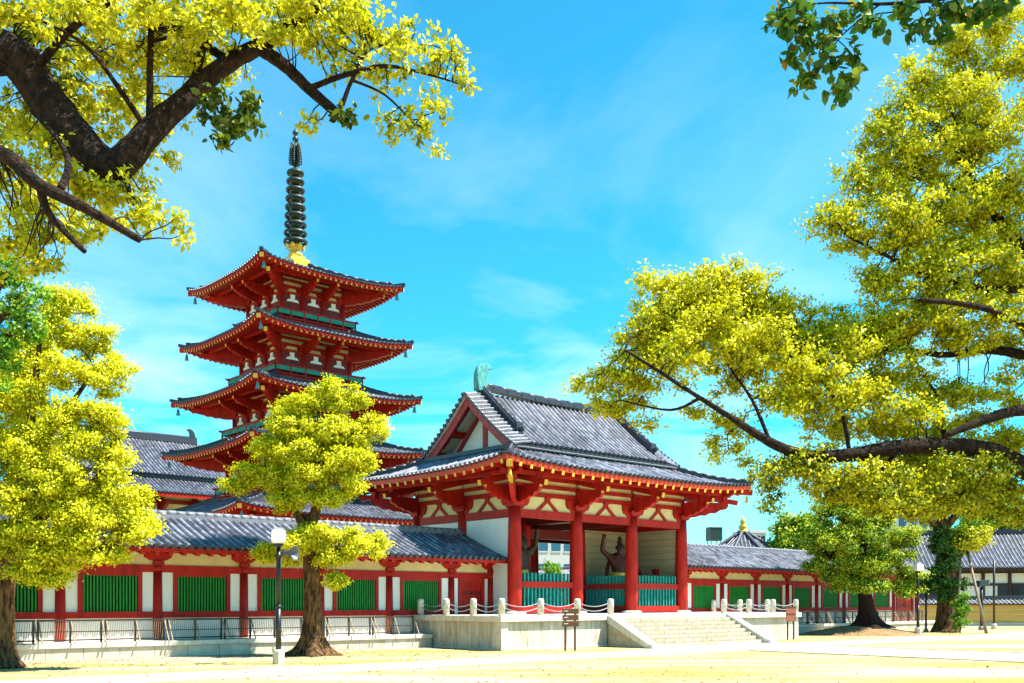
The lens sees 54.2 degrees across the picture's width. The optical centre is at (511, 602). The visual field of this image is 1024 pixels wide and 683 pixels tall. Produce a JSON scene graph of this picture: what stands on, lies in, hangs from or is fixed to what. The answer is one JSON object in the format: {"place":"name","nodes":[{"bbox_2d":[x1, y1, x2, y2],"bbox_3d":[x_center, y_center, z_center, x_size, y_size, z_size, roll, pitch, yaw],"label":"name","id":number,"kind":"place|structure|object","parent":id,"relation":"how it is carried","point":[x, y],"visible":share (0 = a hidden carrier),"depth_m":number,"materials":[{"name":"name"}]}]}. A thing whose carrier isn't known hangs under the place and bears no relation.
{"place":"outdoors","nodes":[
{"label":"outdoors","id":0,"kind":"place"},
{"bbox_2d":[0,424,224,509],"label":"hall","id":1,"kind":"structure","parent":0,"point":[177,485],"depth_m":77.84,"materials":[{"name":"tile"}]},
{"bbox_2d":[0,626,1023,682],"bbox_3d":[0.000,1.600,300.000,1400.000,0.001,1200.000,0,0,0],"label":"ground","id":2,"kind":"structure","parent":0,"point":[829,669],"depth_m":24.65,"materials":[{"name":"beige sand"}]},
{"bbox_2d":[0,249,58,395],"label":"broadleaf tree","id":3,"kind":"object","parent":2,"relation":"on","point":[17,309],"visible":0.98,"depth_m":22.02,"materials":[{"name":"green plant"}]},
{"bbox_2d":[0,280,170,668],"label":"camphor tree","id":4,"kind":"object","parent":2,"relation":"on","point":[42,477],"visible":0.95,"depth_m":23.55,"materials":[{"name":"yellow plant"}]},
{"bbox_2d":[16,633,431,662],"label":"stone plinth","id":5,"kind":"structure","parent":2,"relation":"on","point":[73,651],"depth_m":29.79,"materials":[{"name":"stone"}]},
{"bbox_2d":[15,620,37,643],"bbox_3d":[-13.455,0.795,26.350,1.780,0.650,0.423,0,0,-42],"label":"fence panel","id":6,"kind":"object","parent":5,"relation":"on","point":[32,632],"visible":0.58,"depth_m":26.87,"materials":[{"name":"black metal"}]},
{"bbox_2d":[37,619,106,643],"bbox_3d":[-12.107,0.795,27.543,1.780,0.650,0.423,0,0,-42],"label":"fence panel","id":7,"kind":"object","parent":5,"relation":"on","point":[71,633],"visible":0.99,"depth_m":27.62,"materials":[{"name":"black metal"}]},
{"bbox_2d":[104,619,169,641],"bbox_3d":[-10.759,0.795,28.737,1.780,0.650,0.423,0,0,-42],"label":"fence panel","id":8,"kind":"object","parent":5,"relation":"on","point":[107,633],"visible":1,"depth_m":28.78,"materials":[{"name":"black metal"}]},
{"bbox_2d":[166,618,226,640],"bbox_3d":[-9.411,0.795,29.930,1.780,0.650,0.423,0,0,-42],"label":"fence panel","id":9,"kind":"object","parent":5,"relation":"on","point":[195,629],"visible":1,"depth_m":29.97,"materials":[{"name":"black metal"}]},
{"bbox_2d":[224,617,275,638],"bbox_3d":[-8.063,0.795,31.123,1.780,0.650,0.423,0,0,-42],"label":"fence panel","id":10,"kind":"object","parent":5,"relation":"on","point":[250,622],"visible":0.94,"depth_m":31.17,"materials":[{"name":"black metal"}]},
{"bbox_2d":[0,505,506,642],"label":"temple corridor","id":11,"kind":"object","parent":5,"relation":"on","point":[194,565],"visible":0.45,"depth_m":32.29,"materials":[{"name":"paint"}]},
{"bbox_2d":[15,578,42,611],"bbox_3d":[-13.944,-0.325,27.569,1.861,1.190,0.170,0,0,-42],"label":"window","id":12,"kind":"structure","parent":11,"relation":"in","point":[27,599],"depth_m":27.92,"materials":[{"name":"paint"}]},
{"bbox_2d":[78,571,142,611],"bbox_3d":[-11.833,-0.325,29.438,1.861,1.190,0.170,0,0,-42],"label":"window","id":13,"kind":"structure","parent":11,"relation":"in","point":[100,591],"depth_m":29.42,"materials":[{"name":"paint"}]},
{"bbox_2d":[173,573,229,610],"bbox_3d":[-9.722,-0.325,31.306,1.861,1.190,0.170,0,0,-42],"label":"window","id":14,"kind":"structure","parent":11,"relation":"in","point":[191,591],"depth_m":31.28,"materials":[{"name":"paint"}]},
{"bbox_2d":[257,574,303,610],"bbox_3d":[-7.610,-0.325,33.175,1.861,1.190,0.170,0,0,-42],"label":"window","id":15,"kind":"structure","parent":11,"relation":"in","point":[292,586],"depth_m":33.14,"materials":[{"name":"paint"}]},
{"bbox_2d":[333,576,378,609],"bbox_3d":[-5.501,-0.325,35.037,1.861,1.190,0.170,0,0,-42],"label":"window","id":16,"kind":"structure","parent":11,"relation":"in","point":[363,593],"depth_m":35.12,"materials":[{"name":"paint"}]},
{"bbox_2d":[400,577,441,609],"bbox_3d":[-3.387,-0.325,36.915,1.861,1.190,0.170,0,0,-42],"label":"window","id":17,"kind":"structure","parent":11,"relation":"in","point":[412,589],"depth_m":36.88,"materials":[{"name":"paint"}]},
{"bbox_2d":[462,583,470,613],"bbox_3d":[-1.769,0.110,38.318,0.465,1.740,0.112,0,0,-42],"label":"door","id":18,"kind":"structure","parent":11,"relation":"in","point":[466,587],"depth_m":38.33,"materials":[{"name":"paint"}]},
{"bbox_2d":[471,583,479,613],"bbox_3d":[-1.406,0.110,38.635,0.465,1.740,0.112,0,0,-42],"label":"door","id":19,"kind":"structure","parent":11,"relation":"in","point":[475,587],"depth_m":38.67,"materials":[{"name":"paint"}]},
{"bbox_2d":[281,617,329,637],"bbox_3d":[-6.716,0.795,32.316,1.780,0.650,0.423,0,0,-42],"label":"fence panel","id":20,"kind":"object","parent":5,"relation":"on","point":[300,623],"visible":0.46,"depth_m":32.22,"materials":[{"name":"black metal"}]},
{"bbox_2d":[326,616,376,636],"bbox_3d":[-5.368,0.795,33.509,1.780,0.650,0.423,0,0,-42],"label":"fence panel","id":21,"kind":"object","parent":5,"relation":"on","point":[349,622],"visible":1,"depth_m":33.59,"materials":[{"name":"black metal"}]},
{"bbox_2d":[372,616,419,634],"bbox_3d":[-4.020,0.795,34.702,1.780,0.650,0.423,0,0,-42],"label":"fence panel","id":22,"kind":"object","parent":5,"relation":"on","point":[393,625],"visible":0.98,"depth_m":34.77,"materials":[{"name":"black metal"}]},
{"bbox_2d":[25,647,437,663],"bbox_3d":[-13.774,1.592,25.429,30.000,0.001,0.600,0,0,-42],"label":"stone drain","id":23,"kind":"object","parent":2,"relation":"on","point":[209,656],"visible":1,"depth_m":29.00,"materials":[{"name":"stone"}]},
{"bbox_2d":[0,0,481,283],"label":"camphor tree","id":24,"kind":"object","parent":2,"relation":"on","point":[60,126],"visible":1,"depth_m":8.89,"materials":[{"name":"yellow plant"}]},
{"bbox_2d":[271,528,285,663],"bbox_3d":[-6.085,-0.175,26.060,0.360,3.550,0.360,0,0,-14],"label":"street lamp","id":25,"kind":"object","parent":2,"relation":"on","point":[278,538],"visible":1,"depth_m":25.99,"materials":[{"name":"metal"}]},
{"bbox_2d":[275,546,298,560],"bbox_3d":[-5.888,-1.280,25.988,0.590,0.400,0.400,0,0,20],"label":"horn loudspeaker","id":26,"kind":"object","parent":25,"relation":"attached to","point":[293,552],"visible":1,"depth_m":25.98,"materials":[{"name":"grey metal"}]},
{"bbox_2d":[160,128,427,525],"bbox_3d":[-13.149,-13.596,60.705,14.757,30.392,14.757,0,0,-42],"label":"pagoda","id":27,"kind":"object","parent":2,"relation":"on","point":[291,330],"visible":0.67,"depth_m":58.72,"materials":[{"name":"wood"}]},
{"bbox_2d":[214,372,397,656],"bbox_3d":[-6.149,-2.684,30.490,4.980,8.569,3.850,0,0,32],"label":"camphor tree","id":28,"kind":"object","parent":2,"relation":"on","point":[330,451],"visible":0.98,"depth_m":29.92,"materials":[{"name":"yellow plant"}]},
{"bbox_2d":[124,650,748,682],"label":"kerb","id":29,"kind":"structure","parent":2,"relation":"on","point":[219,678],"depth_m":23.85,"materials":[{"name":"stone"}]},
{"bbox_2d":[10,630,1023,682],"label":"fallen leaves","id":30,"kind":"object","parent":2,"relation":"on","point":[287,656],"visible":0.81,"depth_m":25.00,"materials":[{"name":"yellow plant"}]},
{"bbox_2d":[540,559,563,574],"bbox_3d":[2.470,-0.588,62.042,1.657,4.377,1.437,0,0,30],"label":"broadleaf tree","id":31,"kind":"object","parent":2,"relation":"on","point":[553,569],"visible":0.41,"depth_m":61.83,"materials":[{"name":"green plant"}]},
{"bbox_2d":[562,608,578,650],"bbox_3d":[1.937,0.897,33.221,0.560,1.405,0.096,0,0,-14],"label":"signboard","id":32,"kind":"object","parent":2,"relation":"on","point":[574,617],"visible":1,"depth_m":33.18,"materials":[{"name":"brown wood"}]},
{"bbox_2d":[412,612,801,650],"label":"stone platform","id":33,"kind":"structure","parent":2,"relation":"on","point":[514,632],"depth_m":35.97,"materials":[{"name":"stone"}]},
{"bbox_2d":[417,599,423,614],"bbox_3d":[-3.330,0.147,36.503,0.228,0.585,0.229,0,0,1],"label":"stone post","id":34,"kind":"object","parent":33,"relation":"on","point":[420,606],"visible":1,"depth_m":36.40,"materials":[{"name":"stone"}]},
{"bbox_2d":[443,598,449,614],"bbox_3d":[-2.323,0.147,35.365,0.229,0.585,0.228,0,0,5],"label":"stone post","id":35,"kind":"object","parent":33,"relation":"on","point":[445,606],"visible":0.96,"depth_m":35.27,"materials":[{"name":"stone"}]},
{"bbox_2d":[470,598,476,614],"bbox_3d":[-1.322,0.147,34.234,0.228,0.585,0.229,0,0,1],"label":"stone post","id":36,"kind":"object","parent":33,"relation":"on","point":[473,609],"visible":1,"depth_m":34.14,"materials":[{"name":"stone"}]},
{"bbox_2d":[498,598,504,615],"bbox_3d":[-0.341,0.147,33.126,0.229,0.585,0.228,0,0,5],"label":"stone post","id":37,"kind":"object","parent":33,"relation":"on","point":[501,606],"visible":1,"depth_m":33.03,"materials":[{"name":"stone"}]},
{"bbox_2d":[505,603,537,606],"bbox_3d":[0.321,0.082,33.712,1.565,0.150,0.032,0,0,-42],"label":"chain","id":38,"kind":"object","parent":37,"relation":"hanging from","point":[520,606],"visible":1,"depth_m":33.67,"materials":[{"name":"grey metal"}]},
{"bbox_2d":[505,607,538,611],"bbox_3d":[0.321,0.241,33.712,1.566,0.168,0.032,0,0,-42],"label":"chain","id":39,"kind":"object","parent":37,"relation":"hanging from","point":[521,611],"visible":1,"depth_m":33.70,"materials":[{"name":"grey metal"}]},
{"bbox_2d":[521,528,538,613],"bbox_3d":[0.201,-1.298,40.417,1.925,3.477,1.614,0,0,-42],"label":"guardian statue","id":40,"kind":"object","parent":33,"relation":"on","point":[528,552],"visible":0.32,"depth_m":40.37,"materials":[{"name":"brown paint"}]},
{"bbox_2d":[537,598,543,614],"bbox_3d":[0.984,0.147,34.299,0.228,0.585,0.229,0,0,1],"label":"stone post","id":41,"kind":"object","parent":33,"relation":"on","point":[540,605],"visible":1,"depth_m":34.20,"materials":[{"name":"stone"}]},
{"bbox_2d":[544,603,574,606],"bbox_3d":[1.651,0.082,34.889,1.574,0.150,0.032,0,0,-42],"label":"chain","id":42,"kind":"object","parent":41,"relation":"hanging from","point":[559,606],"visible":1,"depth_m":34.86,"materials":[{"name":"grey metal"}]},
{"bbox_2d":[350,363,753,613],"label":"temple gate","id":43,"kind":"structure","parent":33,"relation":"on","point":[491,471],"depth_m":41.54,"materials":[{"name":"paint"}]},
{"bbox_2d":[574,599,580,614],"bbox_3d":[2.317,0.147,35.479,0.228,0.585,0.229,0,0,1],"label":"stone post","id":44,"kind":"object","parent":33,"relation":"on","point":[577,602],"visible":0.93,"depth_m":35.39,"materials":[{"name":"stone"}]},
{"bbox_2d":[607,599,613,614],"bbox_3d":[3.612,0.147,36.626,0.228,0.585,0.229,0,0,1],"label":"stone post","id":45,"kind":"object","parent":33,"relation":"on","point":[610,605],"visible":1,"depth_m":36.53,"materials":[{"name":"stone"}]},
{"bbox_2d":[600,534,643,612],"bbox_3d":[4.842,-1.298,44.635,1.927,3.477,1.614,0,0,-7],"label":"guardian statue","id":46,"kind":"object","parent":33,"relation":"on","point":[616,561],"visible":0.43,"depth_m":44.32,"materials":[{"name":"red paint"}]},
{"bbox_2d":[711,600,715,611],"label":"stone post","id":47,"kind":"object","parent":33,"relation":"on","point":[713,605],"visible":1,"depth_m":47.94,"materials":[{"name":"stone"}]},
{"bbox_2d":[721,599,726,612],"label":"stone post","id":48,"kind":"object","parent":33,"relation":"on","point":[723,605],"visible":0.97,"depth_m":41.06,"materials":[{"name":"stone"}]},
{"bbox_2d":[738,600,742,611],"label":"stone post","id":49,"kind":"object","parent":33,"relation":"on","point":[740,602],"visible":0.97,"depth_m":46.78,"materials":[{"name":"stone"}]},
{"bbox_2d":[746,599,751,612],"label":"stone post","id":50,"kind":"object","parent":33,"relation":"on","point":[749,606],"visible":1,"depth_m":42.20,"materials":[{"name":"stone"}]},
{"bbox_2d":[765,599,769,611],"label":"stone post","id":51,"kind":"object","parent":33,"relation":"on","point":[767,601],"visible":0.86,"depth_m":45.66,"materials":[{"name":"stone"}]},
{"bbox_2d":[770,599,775,612],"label":"stone post","id":52,"kind":"object","parent":33,"relation":"on","point":[773,605],"visible":1,"depth_m":43.38,"materials":[{"name":"stone"}]},
{"bbox_2d":[793,599,798,611],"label":"stone post","id":53,"kind":"object","parent":33,"relation":"on","point":[796,602],"visible":0.86,"depth_m":44.54,"materials":[{"name":"stone"}]},
{"bbox_2d":[625,643,784,648],"bbox_3d":[7.183,1.594,37.736,7.700,0.001,2.750,0,0,-42],"label":"paved landing","id":54,"kind":"object","parent":2,"relation":"on","point":[712,645],"visible":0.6,"depth_m":36.73,"materials":[{"name":"beige stone"}]},
{"bbox_2d":[705,527,722,544],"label":"water tank","id":55,"kind":"object","parent":2,"relation":"on","point":[713,533],"visible":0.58,"depth_m":119.32,"materials":[{"name":"grey metal"}]},
{"bbox_2d":[718,516,772,547],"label":"pavilion","id":56,"kind":"structure","parent":2,"relation":"on","point":[743,536],"depth_m":74.23,"materials":[{"name":"grey tile"}]},
{"bbox_2d":[785,606,796,639],"bbox_3d":[11.993,0.880,43.020,0.500,1.440,0.100,0,0,-10],"label":"signboard","id":57,"kind":"object","parent":2,"relation":"on","point":[790,613],"visible":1,"depth_m":42.99},
{"bbox_2d":[561,0,1023,530],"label":"camphor tree","id":58,"kind":"object","parent":2,"relation":"on","point":[686,319],"visible":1,"depth_m":16.90,"materials":[{"name":"yellow plant"}]},
{"bbox_2d":[762,508,833,550],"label":"broadleaf tree","id":59,"kind":"object","parent":2,"relation":"on","point":[787,530],"visible":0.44,"depth_m":73.36,"materials":[{"name":"green plant"}]},
{"bbox_2d":[800,626,923,635],"bbox_3d":[17.325,1.395,49.885,6.411,0.548,5.093,0,0,0],"label":"earth mound","id":60,"kind":"object","parent":2,"relation":"on","point":[854,631],"visible":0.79,"depth_m":48.51,"materials":[{"name":"brown soil"}]},
{"bbox_2d":[794,476,933,627],"bbox_3d":[17.363,-2.706,50.669,6.656,7.912,6.456,0,0,0],"label":"round tree","id":61,"kind":"object","parent":60,"relation":"on","point":[850,545],"visible":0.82,"depth_m":49.01,"materials":[{"name":"green plant"}]},
{"bbox_2d":[798,620,934,633],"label":"stone plinth","id":62,"kind":"structure","parent":2,"relation":"on","point":[901,625],"depth_m":56.28,"materials":[{"name":"stone"}]},
{"bbox_2d":[539,566,569,604],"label":"temple corridor","id":63,"kind":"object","parent":62,"relation":"on","point":[566,570],"visible":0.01,"depth_m":82.64,"materials":[{"name":"paint"}]},
{"bbox_2d":[652,543,930,623],"bbox_3d":[15.213,-0.934,55.628,26.362,4.108,5.751,0,0,-42],"label":"temple corridor","id":64,"kind":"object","parent":62,"relation":"on","point":[732,575],"visible":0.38,"depth_m":51.46,"materials":[{"name":"paint"}]},
{"bbox_2d":[691,583,715,607],"bbox_3d":[9.178,-0.325,48.037,1.861,1.190,0.170,0,0,-42],"label":"window","id":65,"kind":"structure","parent":64,"relation":"in","point":[702,594],"depth_m":47.92,"materials":[{"name":"green paint"}]},
{"bbox_2d":[727,584,750,607],"bbox_3d":[11.289,-0.325,49.906,1.861,1.190,0.170,0,0,-42],"label":"window","id":66,"kind":"structure","parent":64,"relation":"in","point":[735,592],"depth_m":49.80,"materials":[{"name":"green paint"}]},
{"bbox_2d":[761,585,781,607],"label":"window","id":67,"kind":"structure","parent":64,"relation":"in","point":[769,592],"depth_m":51.73,"materials":[{"name":"green paint"}]},
{"bbox_2d":[792,585,811,607],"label":"window","id":68,"kind":"structure","parent":64,"relation":"in","point":[803,593],"depth_m":53.66,"materials":[{"name":"green paint"}]},
{"bbox_2d":[821,586,839,607],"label":"window","id":69,"kind":"structure","parent":64,"relation":"in","point":[828,599],"depth_m":55.42,"materials":[{"name":"green paint"}]},
{"bbox_2d":[848,588,857,606],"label":"window","id":70,"kind":"structure","parent":64,"relation":"in","point":[852,599],"depth_m":57.03,"materials":[{"name":"green paint"}]},
{"bbox_2d":[873,591,889,606],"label":"window","id":71,"kind":"structure","parent":64,"relation":"in","point":[882,600],"depth_m":59.21,"materials":[{"name":"green paint"}]},
{"bbox_2d":[898,595,904,618],"bbox_3d":[23.628,0.110,60.800,0.900,1.740,0.112,0,0,-42],"label":"door","id":72,"kind":"structure","parent":64,"relation":"in","point":[901,606],"depth_m":60.80,"materials":[{"name":"paint"}]},
{"bbox_2d":[904,596,911,618],"bbox_3d":[24.319,0.110,61.402,0.900,1.740,0.112,0,0,-42],"label":"door","id":73,"kind":"structure","parent":64,"relation":"in","point":[907,603],"depth_m":61.44,"materials":[{"name":"paint"}]},
{"bbox_2d":[798,612,813,623],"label":"fence panel","id":74,"kind":"object","parent":62,"relation":"on","point":[806,621],"visible":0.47,"depth_m":51.87,"materials":[{"name":"black metal"}]},
{"bbox_2d":[808,611,831,623],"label":"fence panel","id":75,"kind":"object","parent":62,"relation":"on","point":[817,619],"visible":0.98,"depth_m":52.74,"materials":[{"name":"black metal"}]},
{"bbox_2d":[826,611,849,623],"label":"fence panel","id":76,"kind":"object","parent":62,"relation":"on","point":[837,617],"visible":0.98,"depth_m":53.88,"materials":[{"name":"black metal"}]},
{"bbox_2d":[844,611,857,622],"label":"fence panel","id":77,"kind":"object","parent":62,"relation":"on","point":[849,617],"visible":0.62,"depth_m":54.83,"materials":[{"name":"black metal"}]},
{"bbox_2d":[878,611,898,621],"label":"fence panel","id":78,"kind":"object","parent":62,"relation":"on","point":[887,616],"visible":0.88,"depth_m":57.49,"materials":[{"name":"black metal"}]},
{"bbox_2d":[893,611,913,621],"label":"fence panel","id":79,"kind":"object","parent":62,"relation":"on","point":[905,613],"visible":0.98,"depth_m":58.67,"materials":[{"name":"black metal"}]},
{"bbox_2d":[908,610,928,620],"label":"fence panel","id":80,"kind":"object","parent":62,"relation":"on","point":[913,613],"visible":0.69,"depth_m":59.73,"materials":[{"name":"black metal"}]},
{"bbox_2d":[749,650,1023,662],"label":"approach kerb","id":81,"kind":"structure","parent":2,"relation":"on","point":[892,656],"depth_m":29.28,"materials":[{"name":"stone"}]},
{"bbox_2d":[761,0,1020,110],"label":"tree leaves","id":82,"kind":"object","parent":2,"relation":"on","point":[787,26],"visible":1,"depth_m":7.38,"materials":[{"name":"green plant"}]},
{"bbox_2d":[766,646,1023,660],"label":"paved approach","id":83,"kind":"structure","parent":2,"relation":"on","point":[935,653],"depth_m":31.94,"materials":[{"name":"beige stone"}]},
{"bbox_2d":[912,563,923,633],"bbox_3d":[19.894,-0.175,49.000,0.360,3.550,0.360,0,0,-17],"label":"street lamp","id":84,"kind":"object","parent":2,"relation":"on","point":[917,567],"visible":0.98,"depth_m":48.94,"materials":[{"name":"metal"}]},
{"bbox_2d":[923,592,928,631],"bbox_3d":[22.770,0.150,55.000,0.280,2.900,0.266,0,0,0],"label":"steel pole","id":85,"kind":"object","parent":2,"relation":"on","point":[925,630],"visible":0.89,"depth_m":54.94,"materials":[{"name":"grey metal"}]},
{"bbox_2d":[829,635,1023,645],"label":"kerb","id":86,"kind":"structure","parent":2,"relation":"on","point":[924,640],"depth_m":41.05,"materials":[{"name":"stone"}]},
{"bbox_2d":[833,645,1023,652],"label":"approach kerb","id":87,"kind":"structure","parent":2,"relation":"on","point":[930,649],"depth_m":33.71,"materials":[{"name":"stone"}]},
{"bbox_2d":[885,455,1019,631],"bbox_3d":[23.523,-3.475,54.529,8.449,10.150,4.532,0,0,0],"label":"ivy covered tree","id":88,"kind":"object","parent":2,"relation":"on","point":[947,544],"visible":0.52,"depth_m":53.84,"materials":[{"name":"green plant"}]},
{"bbox_2d":[955,550,961,631],"bbox_3d":[24.028,-0.609,53.793,0.729,4.480,0.170,0,0,-44],"label":"tree stake","id":89,"kind":"object","parent":2,"relation":"on","point":[959,580],"visible":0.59,"depth_m":53.81,"materials":[{"name":"brown wood"}]},
{"bbox_2d":[944,591,974,632],"bbox_3d":[23.768,0.488,53.068,1.460,2.228,1.239,0,0,-27],"label":"shrub","id":90,"kind":"object","parent":2,"relation":"on","point":[959,605],"visible":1,"depth_m":52.88,"materials":[{"name":"green plant"}]},
{"bbox_2d":[919,596,1023,625],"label":"clay wall","id":91,"kind":"structure","parent":2,"relation":"on","point":[1009,610],"depth_m":68.82,"materials":[{"name":"beige paint"}]},
{"bbox_2d":[966,550,987,633],"bbox_3d":[24.519,-0.655,52.791,0.170,4.618,2.141,0,0,-3],"label":"tree stake","id":92,"kind":"object","parent":2,"relation":"on","point":[977,596],"visible":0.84,"depth_m":52.64,"materials":[{"name":"brown wood"}]},
{"bbox_2d":[976,580,988,629],"bbox_3d":[27.259,0.140,58.010,0.760,2.920,0.400,0,0,-20],"label":"floodlight post","id":93,"kind":"object","parent":2,"relation":"on","point":[980,583],"visible":0.76,"depth_m":57.92,"materials":[{"name":"black metal"}]},
{"bbox_2d":[951,498,1023,529],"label":"broadleaf tree","id":94,"kind":"object","parent":2,"relation":"on","point":[977,522],"visible":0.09,"depth_m":98.76,"materials":[{"name":"green plant"}]},
{"bbox_2d":[991,561,996,628],"bbox_3d":[28.920,-0.450,60.000,0.320,4.100,0.304,0,0,0],"label":"steel pole","id":95,"kind":"object","parent":2,"relation":"on","point":[993,625],"visible":0.95,"depth_m":59.93,"materials":[{"name":"metal"}]},
{"bbox_2d":[0,632,1023,682],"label":"paved path","id":96,"kind":"structure","parent":0,"point":[208,674],"depth_m":26.61,"materials":[{"name":"beige stone"}]},
{"bbox_2d":[0,0,1023,544],"label":"sky","id":97,"kind":"structure","parent":0,"point":[599,138],"materials":[{"name":"blue"}]},
{"bbox_2d":[538,543,569,567],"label":"apartment building","id":98,"kind":"structure","parent":0,"point":[556,553],"depth_m":149.93,"materials":[{"name":"concrete"}]},
{"bbox_2d":[538,543,547,551],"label":"window","id":99,"kind":"structure","parent":98,"relation":"in","point":[543,547],"depth_m":149.39,"materials":[{"name":"blue glass"}]},
{"bbox_2d":[551,543,560,552],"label":"window","id":100,"kind":"structure","parent":98,"relation":"in","point":[555,548],"depth_m":149.94,"materials":[{"name":"blue glass"}]},
{"bbox_2d":[564,544,569,552],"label":"window","id":101,"kind":"structure","parent":98,"relation":"in","point":[566,546],"depth_m":150.45,"materials":[{"name":"blue glass"}]},
{"bbox_2d":[733,530,767,540],"bbox_3d":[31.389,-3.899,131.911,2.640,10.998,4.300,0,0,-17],"label":"office building","id":102,"kind":"structure","parent":0,"point":[761,534],"depth_m":130.03,"materials":[{"name":"concrete"}]},
{"bbox_2d":[886,515,935,529],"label":"apartment building","id":103,"kind":"structure","parent":0,"point":[901,522],"depth_m":125.12,"materials":[{"name":"paint"}]},
{"bbox_2d":[899,518,905,529],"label":"window","id":104,"kind":"structure","parent":103,"relation":"in","point":[902,523],"depth_m":125.15,"materials":[{"name":"blue glass"}]},
{"bbox_2d":[909,519,916,527],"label":"window","id":105,"kind":"structure","parent":103,"relation":"in","point":[910,524],"depth_m":125.00,"materials":[{"name":"blue glass"}]},
{"bbox_2d":[883,529,1023,595],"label":"temple house","id":106,"kind":"structure","parent":0,"point":[1005,553],"depth_m":80.53,"materials":[{"name":"grey tile"}]},
{"bbox_2d":[998,586,1020,595],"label":"window","id":107,"kind":"structure","parent":106,"relation":"in","point":[1002,590],"depth_m":80.06,"materials":[{"name":"black metal"}]},
{"bbox_2d":[1012,586,1023,595],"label":"window","id":108,"kind":"structure","parent":106,"relation":"in","point":[1022,587],"depth_m":79.86,"materials":[{"name":"black metal"}]}
]}

